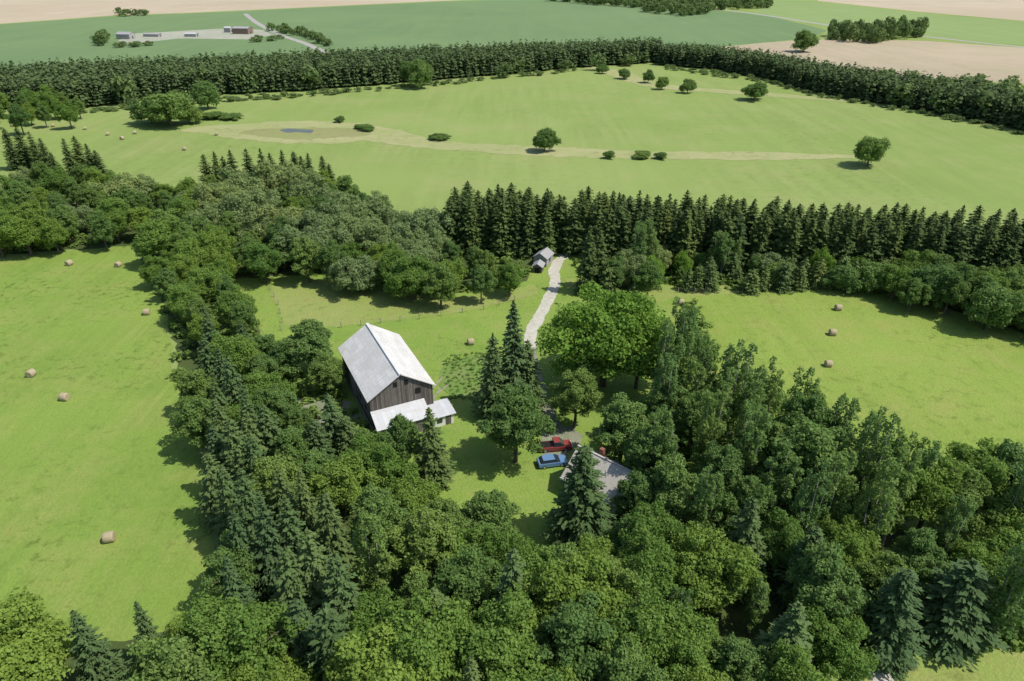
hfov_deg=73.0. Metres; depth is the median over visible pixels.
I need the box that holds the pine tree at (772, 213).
[766,200,776,225]
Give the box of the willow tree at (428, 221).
[389,206,454,244]
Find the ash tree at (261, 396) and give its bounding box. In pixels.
[251,383,287,424]
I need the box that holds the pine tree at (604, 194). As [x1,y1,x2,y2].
[600,192,610,205]
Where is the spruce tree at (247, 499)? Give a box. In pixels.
[233,468,282,546]
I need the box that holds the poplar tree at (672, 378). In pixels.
[647,352,678,424]
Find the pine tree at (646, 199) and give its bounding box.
[641,194,652,215]
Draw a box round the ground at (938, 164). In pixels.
[0,0,1023,680]
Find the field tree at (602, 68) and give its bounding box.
[596,63,609,73]
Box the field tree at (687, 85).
[679,78,696,92]
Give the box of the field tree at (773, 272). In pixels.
[766,262,783,284]
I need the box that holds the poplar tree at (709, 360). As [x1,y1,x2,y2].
[695,340,718,391]
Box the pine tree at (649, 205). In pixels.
[641,201,653,220]
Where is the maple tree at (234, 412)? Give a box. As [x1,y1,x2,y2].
[227,396,257,430]
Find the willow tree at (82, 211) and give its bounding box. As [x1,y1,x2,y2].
[50,204,92,232]
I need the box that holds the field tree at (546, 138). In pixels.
[532,127,561,150]
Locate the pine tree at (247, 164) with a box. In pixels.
[241,148,253,174]
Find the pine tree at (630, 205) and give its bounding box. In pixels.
[625,195,636,229]
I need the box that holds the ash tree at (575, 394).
[545,364,603,427]
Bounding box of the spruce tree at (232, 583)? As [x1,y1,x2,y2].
[219,554,256,608]
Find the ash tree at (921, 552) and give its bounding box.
[890,526,952,601]
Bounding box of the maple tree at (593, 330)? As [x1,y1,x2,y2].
[535,279,673,390]
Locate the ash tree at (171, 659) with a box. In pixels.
[121,632,213,680]
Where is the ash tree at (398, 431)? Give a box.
[379,413,420,463]
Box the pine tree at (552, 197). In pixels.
[550,191,556,205]
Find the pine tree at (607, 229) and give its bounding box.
[593,207,619,259]
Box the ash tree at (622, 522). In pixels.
[600,513,652,562]
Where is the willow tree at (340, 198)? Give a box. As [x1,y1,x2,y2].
[306,185,359,210]
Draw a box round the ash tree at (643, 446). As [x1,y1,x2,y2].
[621,425,686,479]
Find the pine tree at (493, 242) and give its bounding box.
[487,201,509,256]
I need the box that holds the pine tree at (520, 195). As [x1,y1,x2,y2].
[516,190,523,202]
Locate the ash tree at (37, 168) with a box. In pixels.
[28,160,51,182]
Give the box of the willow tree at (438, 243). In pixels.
[407,229,454,261]
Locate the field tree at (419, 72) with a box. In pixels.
[407,58,434,88]
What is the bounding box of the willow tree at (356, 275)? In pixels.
[323,255,384,291]
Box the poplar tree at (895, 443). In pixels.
[866,425,904,508]
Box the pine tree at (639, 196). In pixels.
[633,190,644,218]
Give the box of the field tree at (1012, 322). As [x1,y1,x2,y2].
[1002,306,1021,327]
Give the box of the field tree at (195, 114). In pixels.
[169,104,204,123]
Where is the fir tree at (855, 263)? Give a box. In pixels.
[849,258,860,289]
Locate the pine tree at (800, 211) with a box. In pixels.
[788,204,806,226]
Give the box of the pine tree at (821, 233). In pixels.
[801,218,830,268]
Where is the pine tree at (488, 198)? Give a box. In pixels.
[481,188,494,234]
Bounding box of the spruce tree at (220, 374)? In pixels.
[213,344,238,399]
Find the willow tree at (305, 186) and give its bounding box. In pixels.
[284,168,329,201]
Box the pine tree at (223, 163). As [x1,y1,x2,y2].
[219,156,228,178]
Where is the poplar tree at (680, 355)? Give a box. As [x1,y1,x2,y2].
[670,333,695,378]
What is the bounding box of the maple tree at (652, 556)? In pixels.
[611,522,680,602]
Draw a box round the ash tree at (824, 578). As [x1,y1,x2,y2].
[781,541,875,633]
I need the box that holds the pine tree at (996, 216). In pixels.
[985,213,999,227]
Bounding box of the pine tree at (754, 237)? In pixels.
[742,209,767,271]
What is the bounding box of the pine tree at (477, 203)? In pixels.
[473,190,482,223]
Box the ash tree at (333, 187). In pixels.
[310,182,338,198]
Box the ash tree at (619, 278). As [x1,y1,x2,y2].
[597,256,631,286]
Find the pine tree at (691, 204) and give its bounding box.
[683,200,695,217]
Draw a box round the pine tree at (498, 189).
[493,184,500,201]
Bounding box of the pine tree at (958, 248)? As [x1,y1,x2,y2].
[944,226,974,268]
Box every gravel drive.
[524,253,569,346]
[529,347,568,436]
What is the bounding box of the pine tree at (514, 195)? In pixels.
[507,193,519,207]
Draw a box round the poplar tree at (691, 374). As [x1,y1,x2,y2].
[677,356,708,436]
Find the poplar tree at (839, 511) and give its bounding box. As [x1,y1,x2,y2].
[813,448,858,541]
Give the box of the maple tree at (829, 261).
[807,246,836,275]
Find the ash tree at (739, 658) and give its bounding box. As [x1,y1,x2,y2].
[708,632,771,680]
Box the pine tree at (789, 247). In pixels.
[778,213,802,274]
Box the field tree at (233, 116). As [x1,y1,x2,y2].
[216,112,243,119]
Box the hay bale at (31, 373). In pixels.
[25,368,36,377]
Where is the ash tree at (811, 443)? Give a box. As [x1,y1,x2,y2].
[763,414,868,507]
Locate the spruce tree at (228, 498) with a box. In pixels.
[211,463,240,549]
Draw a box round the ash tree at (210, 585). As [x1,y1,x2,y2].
[197,529,261,604]
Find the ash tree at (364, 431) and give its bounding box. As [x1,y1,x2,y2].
[352,427,374,445]
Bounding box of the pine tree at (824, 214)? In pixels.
[816,208,830,246]
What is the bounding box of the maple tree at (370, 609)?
[344,584,392,652]
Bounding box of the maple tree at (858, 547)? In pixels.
[817,514,883,592]
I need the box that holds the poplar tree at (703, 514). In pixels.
[686,464,724,532]
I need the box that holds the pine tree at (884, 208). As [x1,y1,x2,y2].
[876,204,889,219]
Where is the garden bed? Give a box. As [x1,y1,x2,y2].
[439,355,487,397]
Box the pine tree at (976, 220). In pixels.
[966,213,985,242]
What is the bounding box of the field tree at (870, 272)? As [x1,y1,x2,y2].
[853,258,889,293]
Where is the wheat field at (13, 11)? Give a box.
[0,0,448,23]
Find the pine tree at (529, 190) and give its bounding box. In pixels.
[521,186,535,206]
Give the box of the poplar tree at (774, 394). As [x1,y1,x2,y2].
[755,355,784,420]
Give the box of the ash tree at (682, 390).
[638,375,694,435]
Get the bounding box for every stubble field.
[722,39,1023,82]
[818,0,1023,20]
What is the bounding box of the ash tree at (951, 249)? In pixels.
[941,238,974,263]
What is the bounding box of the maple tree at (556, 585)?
[510,548,633,647]
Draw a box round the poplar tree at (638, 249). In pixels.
[628,226,647,257]
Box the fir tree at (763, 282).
[756,265,772,291]
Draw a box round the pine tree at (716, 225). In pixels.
[700,208,723,252]
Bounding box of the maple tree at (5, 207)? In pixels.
[0,193,18,216]
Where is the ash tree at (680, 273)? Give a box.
[674,266,685,279]
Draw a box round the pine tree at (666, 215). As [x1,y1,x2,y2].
[653,199,673,248]
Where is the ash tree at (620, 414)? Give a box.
[586,392,651,461]
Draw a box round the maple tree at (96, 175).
[81,166,108,184]
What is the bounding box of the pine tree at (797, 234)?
[787,215,802,257]
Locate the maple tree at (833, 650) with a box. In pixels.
[768,603,881,680]
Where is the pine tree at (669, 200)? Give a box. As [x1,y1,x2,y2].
[664,193,672,213]
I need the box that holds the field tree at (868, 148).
[852,136,891,166]
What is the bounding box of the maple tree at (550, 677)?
[488,665,593,680]
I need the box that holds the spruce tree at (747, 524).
[709,495,768,603]
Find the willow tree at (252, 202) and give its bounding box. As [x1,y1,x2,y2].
[219,186,282,231]
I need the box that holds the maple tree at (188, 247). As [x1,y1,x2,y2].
[168,234,213,266]
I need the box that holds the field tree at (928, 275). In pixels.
[910,260,956,305]
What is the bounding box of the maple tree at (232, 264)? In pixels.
[205,251,238,276]
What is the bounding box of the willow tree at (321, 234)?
[274,216,354,266]
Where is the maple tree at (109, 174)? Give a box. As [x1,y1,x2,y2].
[103,169,118,184]
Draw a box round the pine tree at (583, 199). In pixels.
[577,196,588,232]
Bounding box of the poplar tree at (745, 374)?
[713,339,757,436]
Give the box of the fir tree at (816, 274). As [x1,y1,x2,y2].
[804,256,827,290]
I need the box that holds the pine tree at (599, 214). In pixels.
[583,200,605,252]
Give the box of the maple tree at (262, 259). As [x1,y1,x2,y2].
[242,241,283,282]
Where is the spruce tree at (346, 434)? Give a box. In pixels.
[333,416,358,458]
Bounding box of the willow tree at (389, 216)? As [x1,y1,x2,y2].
[373,205,414,231]
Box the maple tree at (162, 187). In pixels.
[150,182,176,205]
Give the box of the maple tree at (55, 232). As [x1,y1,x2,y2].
[35,217,69,253]
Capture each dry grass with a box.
[181,121,856,159]
[579,65,846,101]
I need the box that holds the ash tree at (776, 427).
[729,417,810,486]
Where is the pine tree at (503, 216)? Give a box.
[486,198,515,256]
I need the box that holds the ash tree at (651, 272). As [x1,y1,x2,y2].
[632,259,667,294]
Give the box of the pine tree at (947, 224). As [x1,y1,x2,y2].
[940,219,951,251]
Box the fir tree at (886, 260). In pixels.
[880,257,890,264]
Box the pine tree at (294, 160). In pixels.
[291,151,302,171]
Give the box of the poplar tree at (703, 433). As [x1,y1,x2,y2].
[690,389,727,469]
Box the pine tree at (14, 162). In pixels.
[1,129,25,170]
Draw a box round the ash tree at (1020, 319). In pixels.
[1014,307,1023,338]
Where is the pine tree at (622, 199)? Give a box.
[614,197,630,224]
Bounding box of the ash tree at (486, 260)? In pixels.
[472,249,496,277]
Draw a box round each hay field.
[0,246,215,653]
[668,288,1023,565]
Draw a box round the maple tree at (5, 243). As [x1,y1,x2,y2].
[0,222,18,257]
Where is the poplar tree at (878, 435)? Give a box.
[851,414,881,475]
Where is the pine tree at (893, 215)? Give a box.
[886,202,902,231]
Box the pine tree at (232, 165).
[226,149,241,173]
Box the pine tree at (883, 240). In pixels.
[873,218,893,261]
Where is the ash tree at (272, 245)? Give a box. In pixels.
[267,231,290,270]
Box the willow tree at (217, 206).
[205,201,243,226]
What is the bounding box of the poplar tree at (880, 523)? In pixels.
[850,456,906,552]
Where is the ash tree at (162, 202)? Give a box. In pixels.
[159,197,173,211]
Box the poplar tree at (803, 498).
[788,456,836,537]
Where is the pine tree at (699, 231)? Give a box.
[690,211,705,258]
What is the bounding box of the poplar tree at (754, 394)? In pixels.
[732,364,769,433]
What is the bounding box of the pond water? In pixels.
[281,128,313,132]
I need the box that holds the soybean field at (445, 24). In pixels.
[0,0,826,67]
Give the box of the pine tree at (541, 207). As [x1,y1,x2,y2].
[534,194,554,245]
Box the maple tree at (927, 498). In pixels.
[899,454,972,529]
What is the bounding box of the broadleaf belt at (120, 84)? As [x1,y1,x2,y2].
[57,51,1023,133]
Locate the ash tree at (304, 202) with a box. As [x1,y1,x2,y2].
[298,197,311,211]
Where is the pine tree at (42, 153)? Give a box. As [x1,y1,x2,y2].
[35,138,52,167]
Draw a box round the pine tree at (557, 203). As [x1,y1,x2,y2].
[552,194,567,219]
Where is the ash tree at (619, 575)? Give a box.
[592,551,648,607]
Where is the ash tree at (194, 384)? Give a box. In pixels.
[174,368,220,408]
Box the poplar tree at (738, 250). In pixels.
[732,237,742,267]
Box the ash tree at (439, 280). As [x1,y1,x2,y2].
[421,263,460,308]
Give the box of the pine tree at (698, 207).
[692,197,705,226]
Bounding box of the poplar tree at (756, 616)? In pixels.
[743,575,770,633]
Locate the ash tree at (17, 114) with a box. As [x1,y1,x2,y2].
[4,103,31,134]
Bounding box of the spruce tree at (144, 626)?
[132,601,168,650]
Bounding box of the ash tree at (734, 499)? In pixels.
[715,474,777,533]
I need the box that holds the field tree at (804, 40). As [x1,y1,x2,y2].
[790,28,820,51]
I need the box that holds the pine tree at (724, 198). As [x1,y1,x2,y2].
[713,194,730,220]
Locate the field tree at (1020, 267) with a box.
[999,263,1023,276]
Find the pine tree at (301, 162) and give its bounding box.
[298,156,306,171]
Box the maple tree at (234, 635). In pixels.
[178,591,310,680]
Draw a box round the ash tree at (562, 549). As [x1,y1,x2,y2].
[544,541,579,577]
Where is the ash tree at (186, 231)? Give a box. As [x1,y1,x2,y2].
[171,222,201,246]
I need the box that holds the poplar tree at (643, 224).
[633,219,652,255]
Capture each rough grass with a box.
[269,280,537,326]
[563,278,811,302]
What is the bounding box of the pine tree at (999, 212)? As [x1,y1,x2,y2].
[993,209,1002,228]
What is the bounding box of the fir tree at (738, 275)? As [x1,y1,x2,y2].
[732,267,743,284]
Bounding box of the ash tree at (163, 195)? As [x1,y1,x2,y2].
[157,191,171,209]
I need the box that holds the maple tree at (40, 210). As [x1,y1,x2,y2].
[7,198,54,217]
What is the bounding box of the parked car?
[536,453,567,469]
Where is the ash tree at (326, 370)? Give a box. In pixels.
[304,352,347,391]
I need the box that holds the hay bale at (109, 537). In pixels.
[102,531,115,542]
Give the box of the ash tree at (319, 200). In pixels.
[303,194,331,213]
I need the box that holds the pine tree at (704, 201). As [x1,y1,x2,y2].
[700,194,709,225]
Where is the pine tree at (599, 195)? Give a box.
[589,191,607,222]
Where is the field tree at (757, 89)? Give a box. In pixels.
[740,79,767,99]
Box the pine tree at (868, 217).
[857,212,874,238]
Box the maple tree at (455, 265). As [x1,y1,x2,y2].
[435,259,468,290]
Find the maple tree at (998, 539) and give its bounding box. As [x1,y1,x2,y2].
[966,513,1023,566]
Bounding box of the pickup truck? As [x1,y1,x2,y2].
[539,437,572,452]
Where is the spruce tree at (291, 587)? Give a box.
[270,546,319,631]
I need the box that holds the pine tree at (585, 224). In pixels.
[572,199,593,255]
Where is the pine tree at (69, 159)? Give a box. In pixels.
[61,138,76,177]
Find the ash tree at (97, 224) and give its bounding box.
[87,209,116,250]
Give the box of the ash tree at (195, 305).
[182,298,212,324]
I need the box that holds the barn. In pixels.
[338,323,455,433]
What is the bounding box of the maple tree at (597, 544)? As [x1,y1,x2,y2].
[564,532,623,581]
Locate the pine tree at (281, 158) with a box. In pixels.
[278,149,286,168]
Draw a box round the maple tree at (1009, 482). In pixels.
[1002,457,1023,508]
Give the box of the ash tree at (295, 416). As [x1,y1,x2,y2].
[277,404,320,430]
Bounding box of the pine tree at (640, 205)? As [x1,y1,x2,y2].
[631,197,644,233]
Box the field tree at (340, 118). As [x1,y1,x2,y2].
[333,115,344,121]
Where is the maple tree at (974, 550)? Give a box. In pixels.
[947,539,1014,610]
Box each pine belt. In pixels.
[0,36,663,106]
[656,41,1023,128]
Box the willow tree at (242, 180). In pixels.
[207,165,265,194]
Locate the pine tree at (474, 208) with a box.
[467,197,479,229]
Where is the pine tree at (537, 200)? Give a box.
[532,194,540,227]
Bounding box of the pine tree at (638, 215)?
[624,210,642,250]
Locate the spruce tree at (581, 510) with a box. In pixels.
[540,443,616,547]
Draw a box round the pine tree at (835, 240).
[825,216,848,264]
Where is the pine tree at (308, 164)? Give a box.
[303,153,313,171]
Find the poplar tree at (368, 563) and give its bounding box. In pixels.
[350,503,392,593]
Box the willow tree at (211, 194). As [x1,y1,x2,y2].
[190,180,241,208]
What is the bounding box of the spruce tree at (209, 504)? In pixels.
[194,452,236,533]
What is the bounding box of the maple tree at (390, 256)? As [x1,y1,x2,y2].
[374,241,406,290]
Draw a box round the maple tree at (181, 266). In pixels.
[166,252,200,283]
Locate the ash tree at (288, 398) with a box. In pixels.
[255,388,299,425]
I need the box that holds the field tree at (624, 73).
[618,68,630,78]
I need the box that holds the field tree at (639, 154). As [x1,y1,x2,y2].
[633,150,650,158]
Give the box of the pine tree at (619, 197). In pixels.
[615,192,621,208]
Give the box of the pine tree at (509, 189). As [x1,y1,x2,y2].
[504,182,516,201]
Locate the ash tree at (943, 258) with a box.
[923,253,955,269]
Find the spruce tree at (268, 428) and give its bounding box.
[256,404,281,456]
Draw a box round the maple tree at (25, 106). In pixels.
[22,102,35,124]
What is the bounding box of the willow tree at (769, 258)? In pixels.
[746,249,783,270]
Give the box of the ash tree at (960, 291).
[933,269,971,315]
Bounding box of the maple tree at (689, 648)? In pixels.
[650,606,725,680]
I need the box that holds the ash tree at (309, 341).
[274,318,333,375]
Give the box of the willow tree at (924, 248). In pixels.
[918,244,951,262]
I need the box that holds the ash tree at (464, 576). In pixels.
[428,542,504,622]
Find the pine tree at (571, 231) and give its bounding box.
[557,198,586,254]
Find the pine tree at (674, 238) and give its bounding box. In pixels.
[663,207,682,267]
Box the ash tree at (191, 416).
[168,395,231,449]
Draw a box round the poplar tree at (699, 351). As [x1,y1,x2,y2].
[681,329,710,387]
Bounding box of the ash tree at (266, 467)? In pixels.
[247,454,314,511]
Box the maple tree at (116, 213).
[90,198,129,241]
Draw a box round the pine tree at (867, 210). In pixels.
[857,207,874,224]
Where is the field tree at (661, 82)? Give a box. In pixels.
[655,76,668,89]
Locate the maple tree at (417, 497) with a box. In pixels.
[390,472,441,533]
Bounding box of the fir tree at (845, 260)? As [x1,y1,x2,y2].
[833,253,851,289]
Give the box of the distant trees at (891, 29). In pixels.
[89,0,929,47]
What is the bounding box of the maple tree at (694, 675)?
[667,665,729,680]
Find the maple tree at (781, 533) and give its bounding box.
[756,505,805,572]
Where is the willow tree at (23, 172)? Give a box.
[8,166,36,186]
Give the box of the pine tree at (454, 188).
[445,187,460,212]
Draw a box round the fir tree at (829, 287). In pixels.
[821,269,835,291]
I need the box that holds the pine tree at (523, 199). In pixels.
[519,192,533,225]
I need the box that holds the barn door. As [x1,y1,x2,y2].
[349,370,356,395]
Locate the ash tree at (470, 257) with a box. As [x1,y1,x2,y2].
[464,245,480,270]
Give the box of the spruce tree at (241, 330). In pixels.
[235,322,252,342]
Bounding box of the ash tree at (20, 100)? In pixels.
[13,92,32,107]
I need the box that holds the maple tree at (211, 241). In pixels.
[193,227,237,262]
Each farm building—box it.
[116,32,135,38]
[143,33,161,36]
[184,33,198,36]
[223,26,231,32]
[232,26,252,33]
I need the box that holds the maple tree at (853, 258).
[849,255,869,270]
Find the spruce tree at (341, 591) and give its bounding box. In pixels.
[317,553,367,628]
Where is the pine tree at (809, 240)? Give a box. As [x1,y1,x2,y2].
[796,216,817,272]
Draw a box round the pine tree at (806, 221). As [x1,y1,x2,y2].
[797,211,810,253]
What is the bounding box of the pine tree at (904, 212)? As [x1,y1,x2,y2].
[899,203,910,228]
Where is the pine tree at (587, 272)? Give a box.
[573,225,598,295]
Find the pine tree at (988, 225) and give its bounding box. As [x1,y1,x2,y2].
[977,215,996,243]
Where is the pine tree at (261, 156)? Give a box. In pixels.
[256,149,265,167]
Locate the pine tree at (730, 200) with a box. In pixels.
[724,195,733,217]
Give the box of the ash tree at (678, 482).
[647,455,712,532]
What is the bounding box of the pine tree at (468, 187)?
[459,181,475,201]
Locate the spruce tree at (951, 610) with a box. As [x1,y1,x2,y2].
[911,558,1009,670]
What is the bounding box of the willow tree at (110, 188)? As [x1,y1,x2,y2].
[86,172,154,196]
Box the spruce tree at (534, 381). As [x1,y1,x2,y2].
[519,339,547,411]
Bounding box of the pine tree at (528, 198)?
[518,192,540,244]
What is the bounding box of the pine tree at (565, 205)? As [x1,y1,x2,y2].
[562,196,569,216]
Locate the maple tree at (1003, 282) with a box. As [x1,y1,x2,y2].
[969,269,1011,291]
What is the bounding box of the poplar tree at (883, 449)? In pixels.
[847,406,900,505]
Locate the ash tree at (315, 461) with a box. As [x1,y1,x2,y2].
[296,449,339,508]
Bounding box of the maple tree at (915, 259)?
[888,249,940,270]
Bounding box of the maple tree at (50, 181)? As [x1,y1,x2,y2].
[35,166,78,194]
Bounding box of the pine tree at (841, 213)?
[835,210,844,229]
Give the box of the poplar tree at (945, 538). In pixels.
[934,493,976,560]
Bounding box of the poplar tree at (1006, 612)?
[986,541,1023,641]
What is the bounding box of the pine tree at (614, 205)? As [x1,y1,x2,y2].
[610,198,617,228]
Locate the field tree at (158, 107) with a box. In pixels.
[136,90,191,125]
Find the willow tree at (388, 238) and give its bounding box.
[361,224,406,250]
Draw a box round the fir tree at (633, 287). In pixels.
[628,282,639,297]
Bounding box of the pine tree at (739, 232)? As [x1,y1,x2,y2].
[729,214,749,267]
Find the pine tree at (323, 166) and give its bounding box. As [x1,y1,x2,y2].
[318,155,326,171]
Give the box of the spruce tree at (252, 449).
[240,432,268,501]
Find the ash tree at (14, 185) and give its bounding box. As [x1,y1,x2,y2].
[0,180,40,203]
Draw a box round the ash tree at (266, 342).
[254,333,279,357]
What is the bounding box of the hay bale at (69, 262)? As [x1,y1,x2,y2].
[64,259,72,265]
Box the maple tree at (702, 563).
[663,520,770,613]
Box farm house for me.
[560,444,631,518]
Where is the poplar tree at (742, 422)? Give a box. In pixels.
[731,398,761,455]
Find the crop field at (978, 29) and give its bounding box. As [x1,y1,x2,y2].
[755,0,1023,44]
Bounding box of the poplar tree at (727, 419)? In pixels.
[711,367,736,445]
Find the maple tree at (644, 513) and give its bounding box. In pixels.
[613,500,683,562]
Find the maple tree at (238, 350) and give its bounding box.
[210,332,260,384]
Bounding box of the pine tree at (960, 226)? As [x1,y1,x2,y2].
[946,223,966,244]
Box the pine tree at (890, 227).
[876,221,894,250]
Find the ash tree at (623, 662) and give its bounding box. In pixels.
[590,634,672,680]
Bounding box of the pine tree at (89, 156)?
[83,143,94,166]
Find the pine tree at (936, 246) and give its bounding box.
[922,221,947,263]
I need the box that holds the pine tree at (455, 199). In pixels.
[452,190,460,219]
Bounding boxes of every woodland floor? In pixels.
[2,203,1023,680]
[467,252,1023,333]
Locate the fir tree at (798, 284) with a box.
[790,266,808,292]
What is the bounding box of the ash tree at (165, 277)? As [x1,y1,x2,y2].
[151,267,179,293]
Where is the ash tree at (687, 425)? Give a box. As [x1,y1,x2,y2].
[671,388,724,455]
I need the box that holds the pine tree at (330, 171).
[326,163,337,190]
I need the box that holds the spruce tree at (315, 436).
[303,418,335,461]
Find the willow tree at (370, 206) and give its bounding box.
[348,190,398,221]
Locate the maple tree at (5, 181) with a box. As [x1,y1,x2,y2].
[0,175,12,190]
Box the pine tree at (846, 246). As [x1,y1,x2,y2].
[831,215,858,265]
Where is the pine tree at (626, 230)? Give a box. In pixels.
[613,211,634,256]
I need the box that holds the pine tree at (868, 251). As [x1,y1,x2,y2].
[853,224,882,262]
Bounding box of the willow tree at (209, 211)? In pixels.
[183,201,220,225]
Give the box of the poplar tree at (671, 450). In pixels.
[647,424,682,468]
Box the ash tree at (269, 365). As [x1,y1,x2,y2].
[242,352,285,382]
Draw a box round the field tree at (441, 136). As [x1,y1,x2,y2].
[428,133,450,139]
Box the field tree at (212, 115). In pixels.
[202,111,229,118]
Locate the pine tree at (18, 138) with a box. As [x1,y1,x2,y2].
[12,127,34,168]
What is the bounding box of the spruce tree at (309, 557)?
[293,527,330,614]
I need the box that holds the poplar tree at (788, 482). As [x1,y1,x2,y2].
[758,439,803,516]
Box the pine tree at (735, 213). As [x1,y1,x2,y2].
[729,205,745,246]
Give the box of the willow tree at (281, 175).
[252,159,307,197]
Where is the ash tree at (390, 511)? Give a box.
[346,481,411,550]
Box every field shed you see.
[531,259,545,272]
[533,247,553,266]
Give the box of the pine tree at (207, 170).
[197,154,211,180]
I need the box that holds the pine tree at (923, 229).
[901,220,926,254]
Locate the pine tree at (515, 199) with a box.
[509,197,524,235]
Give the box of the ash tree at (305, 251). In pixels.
[284,236,322,282]
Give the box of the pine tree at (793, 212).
[787,207,798,255]
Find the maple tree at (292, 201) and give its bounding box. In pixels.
[282,195,312,209]
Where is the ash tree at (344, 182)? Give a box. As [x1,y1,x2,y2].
[336,175,359,198]
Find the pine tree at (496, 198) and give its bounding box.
[488,194,503,233]
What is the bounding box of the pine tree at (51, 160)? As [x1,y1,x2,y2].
[46,152,60,169]
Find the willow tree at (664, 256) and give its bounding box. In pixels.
[649,243,674,268]
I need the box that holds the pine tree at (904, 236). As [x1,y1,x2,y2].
[899,229,909,256]
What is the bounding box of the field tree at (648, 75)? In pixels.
[643,69,655,81]
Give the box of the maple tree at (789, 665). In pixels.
[754,638,831,680]
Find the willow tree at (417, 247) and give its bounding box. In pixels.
[396,237,443,270]
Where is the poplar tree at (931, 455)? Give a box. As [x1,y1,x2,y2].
[903,440,943,525]
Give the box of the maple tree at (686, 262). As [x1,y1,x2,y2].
[673,250,693,270]
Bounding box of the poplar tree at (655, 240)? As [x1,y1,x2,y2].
[642,227,659,258]
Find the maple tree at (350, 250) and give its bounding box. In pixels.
[338,241,366,259]
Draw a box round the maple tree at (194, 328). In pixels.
[187,312,220,340]
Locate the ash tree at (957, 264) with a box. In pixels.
[951,261,962,268]
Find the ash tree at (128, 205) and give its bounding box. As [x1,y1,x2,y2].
[107,197,130,231]
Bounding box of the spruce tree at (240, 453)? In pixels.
[231,439,250,491]
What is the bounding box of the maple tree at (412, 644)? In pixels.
[371,587,481,680]
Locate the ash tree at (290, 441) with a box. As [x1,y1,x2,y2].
[268,425,312,472]
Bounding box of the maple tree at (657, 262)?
[645,255,664,284]
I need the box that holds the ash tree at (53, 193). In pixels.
[46,190,70,203]
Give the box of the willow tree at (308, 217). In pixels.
[286,202,342,234]
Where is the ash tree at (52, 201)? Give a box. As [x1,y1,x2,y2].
[39,194,69,210]
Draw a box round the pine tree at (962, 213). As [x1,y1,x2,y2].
[957,205,965,228]
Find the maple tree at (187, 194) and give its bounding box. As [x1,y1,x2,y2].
[182,189,202,207]
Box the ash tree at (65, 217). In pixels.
[46,203,80,243]
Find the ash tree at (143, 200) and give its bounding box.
[129,191,155,211]
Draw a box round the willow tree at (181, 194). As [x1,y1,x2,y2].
[172,187,194,200]
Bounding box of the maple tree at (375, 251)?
[365,242,391,262]
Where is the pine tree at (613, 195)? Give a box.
[609,190,616,206]
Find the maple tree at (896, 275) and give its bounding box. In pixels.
[875,263,912,299]
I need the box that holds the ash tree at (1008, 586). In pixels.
[1004,551,1023,620]
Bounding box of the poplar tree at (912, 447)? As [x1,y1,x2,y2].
[887,431,930,470]
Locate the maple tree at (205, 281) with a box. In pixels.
[182,266,222,303]
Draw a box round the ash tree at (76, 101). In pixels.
[70,95,85,118]
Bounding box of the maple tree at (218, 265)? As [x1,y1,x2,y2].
[201,258,233,290]
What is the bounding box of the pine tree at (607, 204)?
[601,196,611,226]
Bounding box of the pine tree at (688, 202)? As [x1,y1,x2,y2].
[681,197,693,218]
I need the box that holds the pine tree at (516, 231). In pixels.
[505,200,524,258]
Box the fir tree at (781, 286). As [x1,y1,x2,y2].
[769,258,794,293]
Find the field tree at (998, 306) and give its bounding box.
[963,281,1023,330]
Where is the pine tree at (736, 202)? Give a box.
[725,199,744,245]
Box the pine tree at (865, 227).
[854,213,869,253]
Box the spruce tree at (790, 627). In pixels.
[750,600,821,672]
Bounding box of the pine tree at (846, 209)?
[843,201,855,223]
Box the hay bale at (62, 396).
[58,392,69,400]
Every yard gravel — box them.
[296,395,361,426]
[541,426,584,458]
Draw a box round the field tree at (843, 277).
[820,263,863,293]
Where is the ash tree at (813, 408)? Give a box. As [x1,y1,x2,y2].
[771,390,846,446]
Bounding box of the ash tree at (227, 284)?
[216,274,236,297]
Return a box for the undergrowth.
[0,233,1023,659]
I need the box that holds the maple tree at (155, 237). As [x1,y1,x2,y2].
[128,216,182,259]
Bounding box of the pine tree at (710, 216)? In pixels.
[699,205,714,251]
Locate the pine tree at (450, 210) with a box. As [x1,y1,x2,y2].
[441,197,462,251]
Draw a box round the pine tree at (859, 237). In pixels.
[849,214,866,258]
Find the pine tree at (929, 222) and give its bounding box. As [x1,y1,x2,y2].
[924,214,935,233]
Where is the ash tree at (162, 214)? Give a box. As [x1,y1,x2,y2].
[149,208,179,229]
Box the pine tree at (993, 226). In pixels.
[976,223,1001,264]
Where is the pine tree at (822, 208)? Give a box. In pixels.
[816,203,829,223]
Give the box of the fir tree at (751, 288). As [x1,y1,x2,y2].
[737,268,760,296]
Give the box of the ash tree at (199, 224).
[180,214,212,239]
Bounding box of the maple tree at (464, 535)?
[433,523,493,575]
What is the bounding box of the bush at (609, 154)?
[602,150,615,157]
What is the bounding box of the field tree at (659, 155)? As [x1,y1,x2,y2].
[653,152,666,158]
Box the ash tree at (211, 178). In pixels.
[201,174,217,185]
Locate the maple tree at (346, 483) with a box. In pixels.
[303,450,387,512]
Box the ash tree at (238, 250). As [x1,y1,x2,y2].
[230,235,253,273]
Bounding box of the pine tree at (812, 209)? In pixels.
[805,203,815,217]
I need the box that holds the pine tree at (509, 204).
[504,194,514,237]
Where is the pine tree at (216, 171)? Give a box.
[211,151,223,181]
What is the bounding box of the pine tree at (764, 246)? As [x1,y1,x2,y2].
[745,211,774,260]
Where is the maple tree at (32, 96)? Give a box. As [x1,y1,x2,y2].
[18,86,39,108]
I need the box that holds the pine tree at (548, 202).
[540,192,557,251]
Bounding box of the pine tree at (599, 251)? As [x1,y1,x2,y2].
[593,229,606,285]
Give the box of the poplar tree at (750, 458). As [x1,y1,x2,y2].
[734,404,772,480]
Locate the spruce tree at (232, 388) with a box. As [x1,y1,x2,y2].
[220,354,252,408]
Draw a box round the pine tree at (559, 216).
[551,197,569,253]

